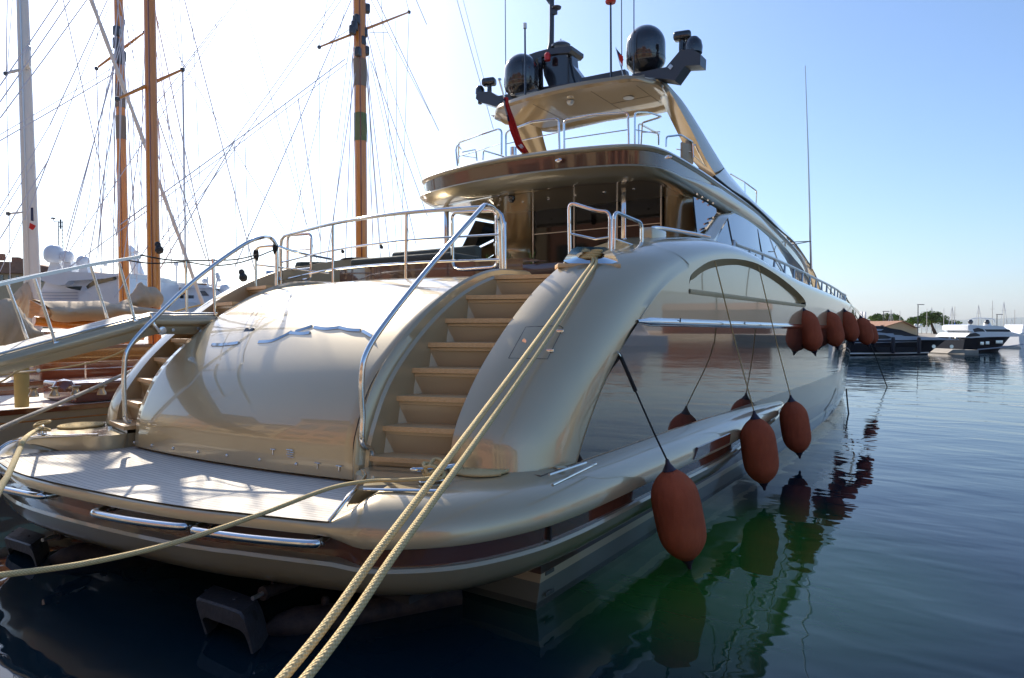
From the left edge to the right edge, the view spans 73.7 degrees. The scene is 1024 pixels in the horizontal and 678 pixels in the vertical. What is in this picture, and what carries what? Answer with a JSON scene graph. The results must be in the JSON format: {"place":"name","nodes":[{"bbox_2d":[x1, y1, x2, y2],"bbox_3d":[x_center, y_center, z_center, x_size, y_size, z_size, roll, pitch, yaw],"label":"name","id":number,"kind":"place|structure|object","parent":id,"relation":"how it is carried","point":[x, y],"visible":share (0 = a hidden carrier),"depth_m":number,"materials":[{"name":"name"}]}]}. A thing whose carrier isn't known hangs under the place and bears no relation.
{"place":"outdoors","nodes":[
{"label":"outdoors","id":0,"kind":"place"},
{"bbox_2d":[0,254,99,328],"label":"waterfront house","id":1,"kind":"structure","parent":0,"point":[14,267],"depth_m":59.91,"materials":[{"name":"paint"}]},
{"bbox_2d":[50,217,63,249],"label":"lattice tower","id":2,"kind":"structure","parent":0,"point":[60,226],"depth_m":49.85,"materials":[{"name":"grey metal"}]},
{"bbox_2d":[0,328,1023,677],"bbox_3d":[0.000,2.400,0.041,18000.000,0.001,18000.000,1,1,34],"label":"water","id":3,"kind":"structure","parent":0,"point":[876,530],"depth_m":6.13,"materials":[{"name":"blue liquid"}]},
{"bbox_2d":[0,0,147,376],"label":"sailing yacht","id":4,"kind":"object","parent":3,"relation":"on","point":[25,294],"visible":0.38,"depth_m":16.40,"materials":[{"name":"white wood"}]},
{"bbox_2d":[0,0,174,390],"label":"sailing yacht","id":5,"kind":"object","parent":3,"relation":"on","point":[37,379],"visible":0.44,"depth_m":17.26,"materials":[{"name":"weathered teak"},{"name":"mahogany"},{"name":"beige cloth"}]},
{"bbox_2d":[29,208,35,229],"bbox_3d":[-11.357,-2.853,16.199,0.200,0.516,0.107,1,1,34],"label":"flag","id":6,"kind":"object","parent":5,"relation":"attached to","point":[32,225],"visible":1,"depth_m":16.22,"materials":[{"name":"red fabric"}]},
{"bbox_2d":[24,244,196,314],"bbox_3d":[-22.588,-3.046,36.928,8.398,3.881,6.050,0,1,0],"label":"motor yacht","id":7,"kind":"object","parent":3,"relation":"on","point":[76,285],"visible":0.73,"depth_m":34.96,"materials":[{"name":"white plastic"}]},
{"bbox_2d":[67,286,81,290],"bbox_3d":[-22.123,-2.553,34.436,0.873,0.218,0.050,0,1,0],"label":"side window","id":8,"kind":"structure","parent":7,"relation":"in","point":[71,287],"depth_m":34.41,"materials":[{"name":"black glass"}]},
{"bbox_2d":[86,276,116,288],"bbox_3d":[-20.340,-2.817,33.932,1.634,0.645,0.050,0,1,0],"label":"side window","id":9,"kind":"structure","parent":7,"relation":"in","point":[92,283],"depth_m":33.91,"materials":[{"name":"black glass"}]},
{"bbox_2d":[100,245,229,308],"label":"motor yacht","id":10,"kind":"object","parent":3,"relation":"on","point":[206,291],"visible":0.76,"depth_m":40.56,"materials":[{"name":"white plastic"}]},
{"bbox_2d":[200,291,208,295],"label":"cabin window","id":11,"kind":"structure","parent":10,"relation":"in","point":[203,293],"depth_m":40.51,"materials":[{"name":"black glass"}]},
{"bbox_2d":[0,0,493,445],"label":"sailing yacht","id":12,"kind":"object","parent":3,"relation":"on","point":[22,398],"visible":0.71,"depth_m":13.96,"materials":[{"name":"brown wood"}]},
{"bbox_2d":[0,0,855,653],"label":"motor yacht","id":13,"kind":"object","parent":3,"relation":"on","point":[274,388],"visible":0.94,"depth_m":7.13,"materials":[{"name":"beige paint"}]},
{"bbox_2d":[0,425,42,495],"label":"mooring line","id":14,"kind":"object","parent":13,"relation":"attached to","point":[5,479],"visible":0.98,"depth_m":3.48,"materials":[{"name":"beige fabric"}]},
{"bbox_2d":[33,420,50,431],"bbox_3d":[-5.431,1.005,7.895,0.229,0.129,0.169,1,1,34],"label":"cleat knot","id":15,"kind":"object","parent":13,"relation":"attached to","point":[39,423],"visible":0.93,"depth_m":7.84,"materials":[{"name":"beige fabric"}]},
{"bbox_2d":[0,369,130,430],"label":"mooring line","id":16,"kind":"object","parent":13,"relation":"attached to","point":[32,414],"visible":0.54,"depth_m":8.66,"materials":[{"name":"beige fabric"}]},
{"bbox_2d":[0,338,141,375],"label":"mooring line","id":17,"kind":"object","parent":13,"relation":"attached to","point":[123,350],"visible":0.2,"depth_m":9.99,"materials":[{"name":"beige fabric"}]},
{"bbox_2d":[57,421,104,429],"bbox_3d":[-5.365,1.076,8.510,0.522,0.030,0.516,1,1,34],"label":"rope coil","id":18,"kind":"object","parent":13,"relation":"on","point":[81,425],"visible":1,"depth_m":8.42,"materials":[{"name":"beige fabric"}]},
{"bbox_2d":[0,303,204,382],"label":"mooring line","id":19,"kind":"object","parent":13,"relation":"attached to","point":[8,377],"visible":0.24,"depth_m":10.19,"materials":[{"name":"beige fabric"}]},
{"bbox_2d":[0,255,217,374],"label":"gangway","id":20,"kind":"object","parent":13,"relation":"attached to","point":[52,346],"visible":0.94,"depth_m":7.65,"materials":[{"name":"beige paint"}]},
{"bbox_2d":[140,254,255,260],"bbox_3d":[-3.909,-1.063,8.748,0.152,0.205,1.704,1,1,28],"label":"guard cord","id":21,"kind":"object","parent":20,"relation":"attached to","point":[196,260],"visible":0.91,"depth_m":8.56,"materials":[{"name":"fabric"}]},
{"bbox_2d":[126,250,273,265],"bbox_3d":[-4.073,-1.099,9.002,1.838,0.317,0.587,0,1,-22],"label":"guard cord","id":22,"kind":"object","parent":20,"relation":"attached to","point":[199,263],"visible":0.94,"depth_m":9.01,"materials":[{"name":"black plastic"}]},
{"bbox_2d":[0,476,429,577],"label":"mooring line","id":23,"kind":"object","parent":13,"relation":"attached to","point":[28,571],"visible":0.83,"depth_m":3.85,"materials":[{"name":"beige fabric"}]},
{"bbox_2d":[253,250,258,260],"bbox_3d":[-3.701,-1.206,9.872,0.074,0.164,0.074,-1,1,-33],"label":"cord lashing","id":24,"kind":"object","parent":13,"relation":"attached to","point":[256,252],"visible":0.89,"depth_m":9.85,"materials":[{"name":"black fabric"}]},
{"bbox_2d":[272,243,277,254],"bbox_3d":[-3.331,-1.266,9.616,0.074,0.160,0.074,0,1,11],"label":"cord lashing","id":25,"kind":"object","parent":13,"relation":"attached to","point":[275,248],"visible":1,"depth_m":9.59,"materials":[{"name":"black fabric"}]},
{"bbox_2d":[133,276,470,479],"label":"garage door","id":26,"kind":"structure","parent":13,"relation":"in","point":[271,382],"depth_m":7.10,"materials":[{"name":"beige paint"}]},
{"bbox_2d":[275,257,593,677],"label":"mooring line","id":27,"kind":"object","parent":13,"relation":"attached to","point":[292,666],"visible":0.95,"depth_m":2.73,"materials":[{"name":"beige fabric"}]},
{"bbox_2d":[422,457,446,480],"bbox_3d":[-0.623,1.042,5.470,0.205,0.156,0.199,1,1,34],"label":"cleat knot","id":28,"kind":"object","parent":13,"relation":"on","point":[426,465],"visible":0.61,"depth_m":5.42,"materials":[{"name":"beige fabric"}]},
{"bbox_2d":[299,257,597,677],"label":"mooring line","id":29,"kind":"object","parent":13,"relation":"attached to","point":[325,653],"visible":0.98,"depth_m":2.75,"materials":[{"name":"beige fabric"}]},
{"bbox_2d":[449,467,508,476],"bbox_3d":[-0.272,1.121,5.885,0.541,0.030,0.535,1,1,34],"label":"rope coil","id":30,"kind":"object","parent":13,"relation":"on","point":[474,472],"visible":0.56,"depth_m":5.69,"materials":[{"name":"beige fabric"}]},
{"bbox_2d":[497,78,520,152],"bbox_3d":[-0.023,-3.716,11.367,0.077,1.111,0.600,1,1,42],"label":"flag staff","id":31,"kind":"object","parent":13,"relation":"attached to","point":[499,79],"visible":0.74,"depth_m":11.18,"materials":[{"name":"silver metal"}]},
{"bbox_2d":[503,97,528,153],"bbox_3d":[0.068,-3.466,11.043,0.491,0.978,0.088,1,1,34],"label":"ensign flag","id":32,"kind":"object","parent":31,"relation":"attached to","point":[518,142],"visible":1,"depth_m":11.08,"materials":[{"name":"red fabric"}]},
{"bbox_2d":[578,249,602,258],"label":"rope turns","id":33,"kind":"object","parent":13,"relation":"attached to","point":[596,253],"visible":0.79,"depth_m":7.48,"materials":[{"name":"beige fabric"}]},
{"bbox_2d":[532,197,663,262],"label":"salon doors","id":34,"kind":"structure","parent":13,"relation":"in","point":[549,227],"depth_m":13.02,"materials":[{"name":"brown glass"}]},
{"bbox_2d":[615,47,623,75],"bbox_3d":[1.939,-4.921,12.174,0.168,0.556,0.110,1,1,34],"label":"pennant","id":35,"kind":"object","parent":13,"relation":"attached to","point":[620,57],"visible":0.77,"depth_m":12.12,"materials":[{"name":"red fabric"}]},
{"bbox_2d":[619,354,637,391],"bbox_3d":[1.170,0.346,6.931,0.059,0.375,0.244,-1,1,-39],"label":"fender line","id":36,"kind":"object","parent":13,"relation":"hanging from","point":[628,374],"visible":0.99,"depth_m":6.90,"materials":[{"name":"black fabric"}]},
{"bbox_2d":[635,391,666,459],"bbox_3d":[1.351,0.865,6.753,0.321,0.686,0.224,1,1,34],"label":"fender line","id":37,"kind":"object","parent":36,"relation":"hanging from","point":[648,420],"visible":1,"depth_m":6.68,"materials":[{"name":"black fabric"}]},
{"bbox_2d":[651,459,706,569],"bbox_3d":[1.651,1.824,6.771,0.529,1.277,0.509,1,1,34],"label":"fender","id":38,"kind":"object","parent":37,"relation":"hanging from","point":[678,513],"visible":0.95,"depth_m":6.59,"materials":[{"name":"red rubber"}]},
{"bbox_2d":[714,261,753,410],"bbox_3d":[3.126,-0.203,9.740,0.612,2.428,0.380,0,1,13],"label":"fender line","id":39,"kind":"object","parent":13,"relation":"hanging from","point":[733,336],"visible":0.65,"depth_m":9.74,"materials":[{"name":"black fabric"}]},
{"bbox_2d":[740,410,778,490],"bbox_3d":[3.450,1.556,9.525,0.509,1.123,0.497,1,1,34],"label":"fender","id":40,"kind":"object","parent":39,"relation":"hanging from","point":[759,449],"visible":1,"depth_m":9.35,"materials":[{"name":"red rubber"}]},
{"bbox_2d":[716,212,798,279],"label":"salon side window","id":41,"kind":"structure","parent":13,"relation":"in","point":[736,227],"depth_m":14.87,"materials":[{"name":"blue glass"}]},
{"bbox_2d":[755,254,790,394],"bbox_3d":[4.474,-0.247,11.871,0.734,2.475,0.285,0,1,-23],"label":"fender line","id":42,"kind":"object","parent":13,"relation":"hanging from","point":[773,329],"visible":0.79,"depth_m":11.78,"materials":[{"name":"black fabric"}]},
{"bbox_2d":[779,395,810,458],"bbox_3d":[4.943,1.532,11.917,0.514,1.120,0.500,1,1,34],"label":"fender","id":43,"kind":"object","parent":42,"relation":"hanging from","point":[795,425],"visible":1,"depth_m":11.74,"materials":[{"name":"red rubber"}]},
{"bbox_2d":[767,224,805,271],"bbox_3d":[7.901,-2.271,19.635,0.213,1.426,11.572,1,1,30],"label":"wheelhouse side window","id":44,"kind":"structure","parent":13,"relation":"in","point":[792,252],"depth_m":19.92,"materials":[{"name":"white glass"}]},
{"bbox_2d":[846,389,848,413],"bbox_3d":[9.555,1.800,19.439,0.044,0.677,1.255,0,1,23],"label":"bow line","id":45,"kind":"object","parent":13,"relation":"attached to","point":[847,401],"visible":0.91,"depth_m":19.59,"materials":[{"name":"black fabric"}]},
{"bbox_2d":[846,297,887,386],"bbox_3d":[14.214,0.098,27.494,1.569,3.722,0.923,1,1,34],"label":"bow line","id":46,"kind":"object","parent":13,"relation":"attached to","point":[875,356],"visible":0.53,"depth_m":27.18,"materials":[{"name":"black fabric"}]},
{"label":"fender line","id":47,"kind":"object","parent":13,"relation":"attached to","visible":0},
{"bbox_2d":[801,307,822,355],"bbox_3d":[6.342,-0.176,14.598,0.559,1.080,0.532,1,1,34],"label":"fender","id":48,"kind":"object","parent":47,"relation":"hanging from","point":[812,338],"visible":0.77,"depth_m":14.40,"materials":[{"name":"red rubber"}]},
{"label":"fender line","id":49,"kind":"object","parent":13,"relation":"attached to","visible":0},
{"bbox_2d":[827,310,844,349],"bbox_3d":[8.068,-0.250,17.192,0.559,1.080,0.532,1,1,34],"label":"fender","id":50,"kind":"object","parent":49,"relation":"hanging from","point":[835,334],"visible":0.81,"depth_m":17.00,"materials":[{"name":"red rubber"}]},
{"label":"fender line","id":51,"kind":"object","parent":13,"relation":"attached to","visible":0},
{"bbox_2d":[843,308,859,344],"bbox_3d":[9.786,-0.364,19.835,0.559,1.080,0.532,1,1,34],"label":"fender","id":52,"kind":"object","parent":51,"relation":"hanging from","point":[851,329],"visible":0.79,"depth_m":19.64,"materials":[{"name":"red rubber"}]},
{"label":"fender line","id":53,"kind":"object","parent":13,"relation":"attached to","visible":0},
{"bbox_2d":[857,315,873,347],"bbox_3d":[11.409,-0.252,22.105,0.559,1.080,0.532,1,1,34],"label":"fender","id":54,"kind":"object","parent":53,"relation":"hanging from","point":[866,336],"visible":0.89,"depth_m":21.92,"materials":[{"name":"red rubber"}]},
{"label":"fender line","id":55,"kind":"object","parent":13,"relation":"attached to","visible":0},
{"bbox_2d":[871,324,878,345],"bbox_3d":[15.661,-0.245,29.758,0.559,1.080,0.532,1,1,34],"label":"fender","id":56,"kind":"object","parent":55,"relation":"hanging from","point":[876,338],"visible":0.32,"depth_m":29.55,"materials":[{"name":"red rubber"}]},
{"bbox_2d":[850,326,958,354],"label":"motor yacht","id":57,"kind":"object","parent":3,"relation":"on","point":[905,343],"visible":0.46,"depth_m":58.59,"materials":[{"name":"grey"}]},
{"bbox_2d":[878,335,890,338],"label":"cabin window","id":58,"kind":"structure","parent":57,"relation":"in","point":[880,336],"depth_m":58.30,"materials":[{"name":"black glass"}]},
{"bbox_2d":[891,337,894,352],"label":"fender","id":59,"kind":"object","parent":57,"relation":"hanging from","point":[892,344],"visible":1,"depth_m":57.80,"materials":[{"name":"grey"}]},
{"bbox_2d":[875,347,922,352],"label":"hull window","id":60,"kind":"structure","parent":57,"relation":"in","point":[881,349],"depth_m":57.99,"materials":[{"name":"black glass"}]},
{"bbox_2d":[917,337,920,352],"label":"fender","id":61,"kind":"object","parent":57,"relation":"hanging from","point":[918,344],"visible":1,"depth_m":57.80,"materials":[{"name":"grey"}]},
{"bbox_2d":[931,348,978,352],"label":"pontoon","id":62,"kind":"object","parent":3,"relation":"on","point":[939,350],"visible":0.29,"depth_m":63.24,"materials":[{"name":"concrete"}]},
{"bbox_2d":[975,305,981,324],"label":"distant sailboat","id":63,"kind":"object","parent":3,"relation":"on","point":[978,310],"visible":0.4,"depth_m":109.93,"materials":[{"name":"grey fabric"}]},
{"bbox_2d":[935,318,1023,351],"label":"motor yacht","id":64,"kind":"object","parent":3,"relation":"on","point":[986,336],"visible":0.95,"depth_m":66.65,"materials":[{"name":"white"}]},
{"bbox_2d":[965,333,979,336],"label":"cabin window","id":65,"kind":"structure","parent":64,"relation":"in","point":[971,334],"depth_m":66.26,"materials":[{"name":"black glass"}]},
{"bbox_2d":[973,328,984,331],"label":"side window","id":66,"kind":"structure","parent":64,"relation":"in","point":[976,329],"depth_m":66.63,"materials":[{"name":"black glass"}]},
{"bbox_2d":[1000,304,1007,326],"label":"distant sailboat","id":67,"kind":"object","parent":3,"relation":"on","point":[1003,315],"visible":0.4,"depth_m":99.95,"materials":[{"name":"grey fabric"}]},
{"bbox_2d":[1003,324,1023,347],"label":"motor yacht","id":68,"kind":"object","parent":3,"relation":"on","point":[1017,329],"visible":0.51,"depth_m":79.19,"materials":[{"name":"white plastic"}]},
{"bbox_2d":[0,0,1023,323],"label":"sky","id":69,"kind":"structure","parent":0,"point":[915,108],"materials":[{"name":"blue"}]},
{"bbox_2d":[918,333,937,336],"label":"quay","id":70,"kind":"structure","parent":0,"point":[926,335],"depth_m":100.24,"materials":[{"name":"concrete"}]},
{"bbox_2d":[867,313,903,320],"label":"umbrella pine","id":71,"kind":"object","parent":70,"relation":"on","point":[876,317],"visible":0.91,"depth_m":134.15,"materials":[{"name":"green plant"}]},
{"bbox_2d":[870,321,916,334],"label":"gabled house","id":72,"kind":"structure","parent":70,"relation":"on","point":[905,326],"depth_m":94.99,"materials":[{"name":"paint"}]},
{"bbox_2d":[914,304,923,334],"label":"lamp post","id":73,"kind":"object","parent":70,"relation":"on","point":[917,327],"visible":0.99,"depth_m":87.94,"materials":[{"name":"grey metal"}]},
{"bbox_2d":[904,311,962,333],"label":"umbrella pine","id":74,"kind":"object","parent":70,"relation":"on","point":[929,317],"visible":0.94,"depth_m":123.49,"materials":[{"name":"green plant"}]},
{"bbox_2d":[915,317,1023,327],"bbox_3d":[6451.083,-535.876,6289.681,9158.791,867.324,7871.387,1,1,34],"label":"hills","id":75,"kind":"structure","parent":0,"point":[1017,320],"depth_m":5831.49,"materials":[{"name":"grey"}]}
]}

